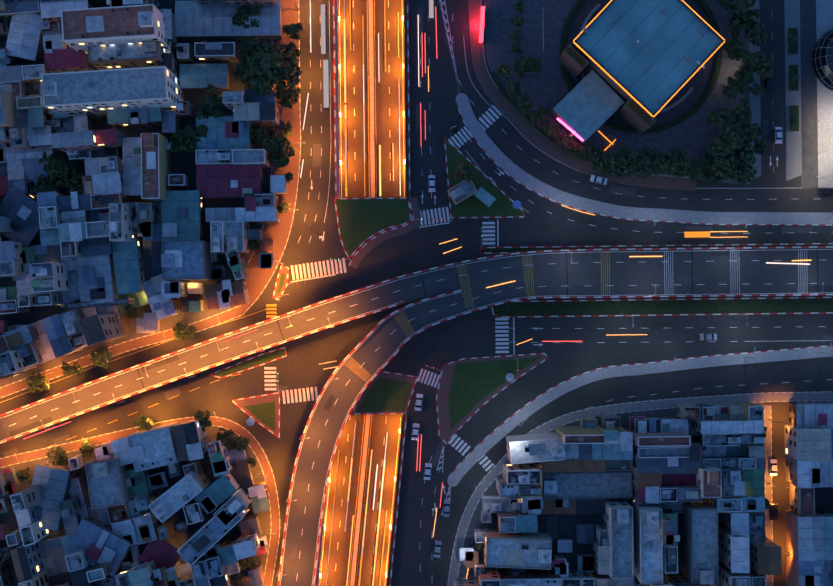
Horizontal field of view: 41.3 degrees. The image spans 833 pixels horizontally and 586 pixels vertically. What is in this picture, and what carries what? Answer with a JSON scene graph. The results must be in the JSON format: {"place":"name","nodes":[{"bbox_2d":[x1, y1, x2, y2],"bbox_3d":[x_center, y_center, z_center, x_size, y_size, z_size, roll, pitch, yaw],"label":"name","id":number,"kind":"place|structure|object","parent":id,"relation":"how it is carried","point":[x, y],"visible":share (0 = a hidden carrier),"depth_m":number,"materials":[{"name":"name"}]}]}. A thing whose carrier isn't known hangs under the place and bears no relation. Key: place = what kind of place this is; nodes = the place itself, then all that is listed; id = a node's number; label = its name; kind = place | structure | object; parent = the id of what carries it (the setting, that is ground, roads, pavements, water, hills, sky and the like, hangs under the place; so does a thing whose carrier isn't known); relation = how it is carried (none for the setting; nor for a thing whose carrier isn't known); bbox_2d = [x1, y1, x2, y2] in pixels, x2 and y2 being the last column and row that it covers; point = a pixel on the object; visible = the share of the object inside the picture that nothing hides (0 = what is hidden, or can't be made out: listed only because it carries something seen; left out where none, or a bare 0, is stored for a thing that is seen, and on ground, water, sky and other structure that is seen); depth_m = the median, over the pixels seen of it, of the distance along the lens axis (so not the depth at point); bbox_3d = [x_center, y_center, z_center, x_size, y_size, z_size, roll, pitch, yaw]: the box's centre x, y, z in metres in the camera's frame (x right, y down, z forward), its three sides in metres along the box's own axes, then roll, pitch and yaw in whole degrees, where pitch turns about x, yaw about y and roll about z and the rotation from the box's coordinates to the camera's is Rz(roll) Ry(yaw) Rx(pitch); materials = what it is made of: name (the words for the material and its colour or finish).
{"place":"outdoors","nodes":[
{"label":"outdoors","id":0,"kind":"place"},
{"bbox_2d":[0,0,832,585],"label":"roads","id":1,"kind":"structure","parent":0,"point":[598,336],"depth_m":299.80,"materials":[{"name":"grey asphalt"}]},
{"bbox_2d":[411,423,419,439],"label":"car","id":2,"kind":"object","parent":1,"relation":"on","point":[415,432],"visible":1,"depth_m":298.75,"materials":[{"name":"white metal"}]},
{"bbox_2d":[0,0,832,585],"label":"sidewalks","id":3,"kind":"structure","parent":1,"relation":"on","point":[260,278],"depth_m":299.66,"materials":[{"name":"concrete"}]},
{"bbox_2d":[16,409,257,585],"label":"trees","id":4,"kind":"object","parent":3,"relation":"on","point":[144,424],"visible":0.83,"depth_m":294.54,"materials":[{"name":"green plant"}]},
{"bbox_2d":[26,5,303,392],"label":"trees","id":5,"kind":"object","parent":3,"relation":"on","point":[262,59],"visible":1,"depth_m":292.54,"materials":[{"name":"green plant"}]},
{"bbox_2d":[24,0,811,585],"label":"light trails","id":6,"kind":"object","parent":1,"relation":"on","point":[326,104],"visible":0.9,"depth_m":305.32,"materials":[{"name":"orange"}]},
{"bbox_2d":[424,463,431,479],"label":"car","id":7,"kind":"object","parent":1,"relation":"on","point":[427,472],"visible":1,"depth_m":298.77,"materials":[{"name":"white metal"}]},
{"bbox_2d":[428,175,435,191],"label":"car","id":8,"kind":"object","parent":1,"relation":"on","point":[431,181],"visible":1,"depth_m":298.75,"materials":[{"name":"white metal"}]},
{"bbox_2d":[433,540,441,557],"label":"car","id":9,"kind":"object","parent":1,"relation":"on","point":[437,549],"visible":1,"depth_m":298.76,"materials":[{"name":"silver metal"}]},
{"bbox_2d":[442,500,450,516],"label":"car","id":10,"kind":"object","parent":1,"relation":"on","point":[446,509],"visible":0.98,"depth_m":298.75,"materials":[{"name":"silver metal"}]},
{"bbox_2d":[590,175,606,184],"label":"car","id":11,"kind":"object","parent":1,"relation":"on","point":[599,179],"visible":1,"depth_m":298.78,"materials":[{"name":"white metal"}]},
{"bbox_2d":[700,333,716,340],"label":"car","id":12,"kind":"object","parent":1,"relation":"on","point":[712,336],"visible":1,"depth_m":298.75,"materials":[{"name":"silver metal"}]},
{"bbox_2d":[765,75,773,91],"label":"car","id":13,"kind":"object","parent":1,"relation":"on","point":[769,85],"visible":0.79,"depth_m":298.76,"materials":[{"name":"black metal"}]},
{"bbox_2d":[774,127,781,143],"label":"car","id":14,"kind":"object","parent":1,"relation":"on","point":[778,135],"visible":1,"depth_m":298.84,"materials":[{"name":"white metal"}]},
{"bbox_2d":[818,187,832,195],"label":"car","id":15,"kind":"object","parent":1,"relation":"on","point":[824,191],"visible":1,"depth_m":298.69,"materials":[{"name":"black metal"}]},
{"bbox_2d":[0,0,832,585],"bbox_3d":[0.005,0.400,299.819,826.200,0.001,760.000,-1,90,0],"label":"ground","id":16,"kind":"structure","parent":0,"point":[306,358],"depth_m":299.82,"materials":[{"name":"grey asphalt"}]},
{"bbox_2d":[0,419,269,585],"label":"buildings","id":17,"kind":"structure","parent":16,"relation":"on","point":[111,525],"depth_m":290.59,"materials":[{"name":"concrete"}]},
{"bbox_2d":[0,0,286,378],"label":"buildings","id":18,"kind":"structure","parent":16,"relation":"on","point":[109,268],"depth_m":290.86,"materials":[{"name":"concrete"}]},
{"bbox_2d":[246,418,254,425],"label":"traffic kiosk","id":19,"kind":"object","parent":16,"relation":"on","point":[250,421],"visible":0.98,"depth_m":297.29,"materials":[{"name":"white metal"}]},
{"bbox_2d":[318,0,405,585],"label":"underpass road","id":20,"kind":"structure","parent":16,"relation":"on","point":[377,116],"depth_m":305.82,"materials":[{"name":"asphalt"}]},
{"bbox_2d":[314,0,410,585],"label":"barrier walls","id":21,"kind":"structure","parent":20,"relation":"attached to","point":[337,196],"depth_m":298.97,"materials":[{"name":"grey concrete"}]},
{"bbox_2d":[320,16,404,577],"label":"underpass luminaires","id":22,"kind":"object","parent":20,"relation":"attached to","point":[399,429],"visible":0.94,"depth_m":301.04,"materials":[{"name":"orange"}]},
{"bbox_2d":[0,0,832,585],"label":"block pavements","id":23,"kind":"structure","parent":16,"relation":"on","point":[182,162],"depth_m":299.67,"materials":[{"name":"concrete"}]},
{"bbox_2d":[3,6,832,585],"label":"lane arrows","id":24,"kind":"object","parent":16,"relation":"on","point":[509,136],"visible":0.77,"depth_m":299.78,"materials":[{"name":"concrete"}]},
{"bbox_2d":[415,394,422,410],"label":"car","id":25,"kind":"object","parent":16,"relation":"on","point":[418,402],"visible":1,"depth_m":298.76,"materials":[{"name":"white metal"}]},
{"bbox_2d":[447,180,495,206],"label":"island service huts","id":26,"kind":"object","parent":16,"relation":"on","point":[461,191],"visible":0.88,"depth_m":296.42,"materials":[{"name":"metal"}]},
{"bbox_2d":[174,323,769,552],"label":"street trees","id":27,"kind":"object","parent":16,"relation":"on","point":[479,546],"visible":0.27,"depth_m":295.58,"materials":[{"name":"green plant"}]},
{"bbox_2d":[513,200,520,208],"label":"traffic kiosk","id":28,"kind":"object","parent":16,"relation":"on","point":[516,204],"visible":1,"depth_m":297.28,"materials":[{"name":"blue metal"}]},
{"bbox_2d":[209,0,832,486],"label":"traffic islands","id":29,"kind":"object","parent":16,"relation":"on","point":[469,388],"visible":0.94,"depth_m":299.62,"materials":[{"name":"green plant"}]},
{"bbox_2d":[479,6,486,42],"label":"billboard","id":30,"kind":"object","parent":29,"relation":"on","point":[482,25],"visible":0.96,"depth_m":296.62},
{"bbox_2d":[506,373,513,381],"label":"traffic kiosk","id":31,"kind":"object","parent":29,"relation":"on","point":[509,377],"visible":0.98,"depth_m":297.28,"materials":[{"name":"grey glass"}]},
{"bbox_2d":[453,402,832,585],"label":"buildings","id":32,"kind":"structure","parent":16,"relation":"on","point":[662,471],"depth_m":289.38,"materials":[{"name":"concrete"}]},
{"bbox_2d":[769,459,777,475],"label":"car","id":33,"kind":"object","parent":16,"relation":"on","point":[773,467],"visible":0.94,"depth_m":298.84,"materials":[{"name":"white metal"}]},
{"bbox_2d":[770,503,777,519],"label":"car","id":34,"kind":"object","parent":16,"relation":"on","point":[773,511],"visible":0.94,"depth_m":298.84,"materials":[{"name":"black metal"}]},
{"bbox_2d":[0,248,832,441],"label":"flyover","id":35,"kind":"object","parent":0,"point":[541,265],"visible":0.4,"depth_m":293.32,"materials":[{"name":"concrete"}]},
{"bbox_2d":[0,246,832,585],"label":"overpass barriers","id":36,"kind":"object","parent":35,"relation":"on","point":[668,256],"visible":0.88,"depth_m":292.37,"materials":[{"name":"concrete"}]},
{"bbox_2d":[279,273,832,585],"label":"flyover ramp","id":37,"kind":"structure","parent":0,"point":[371,355],"depth_m":293.32,"materials":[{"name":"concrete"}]},
{"bbox_2d":[484,0,832,187],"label":"plaza ground","id":38,"kind":"structure","parent":0,"point":[550,31],"depth_m":299.66,"materials":[{"name":"concrete"}]},
{"bbox_2d":[454,0,798,186],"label":"trees","id":39,"kind":"object","parent":38,"relation":"on","point":[672,160],"visible":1,"depth_m":293.68,"materials":[{"name":"green plant"}]},
{"bbox_2d":[550,0,724,150],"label":"exhibition hall","id":40,"kind":"structure","parent":38,"relation":"on","point":[641,63],"depth_m":284.82,"materials":[{"name":"metal"}]},
{"bbox_2d":[812,28,832,90],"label":"glass dome","id":41,"kind":"structure","parent":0,"point":[822,59],"depth_m":296.35,"materials":[{"name":"grey"}]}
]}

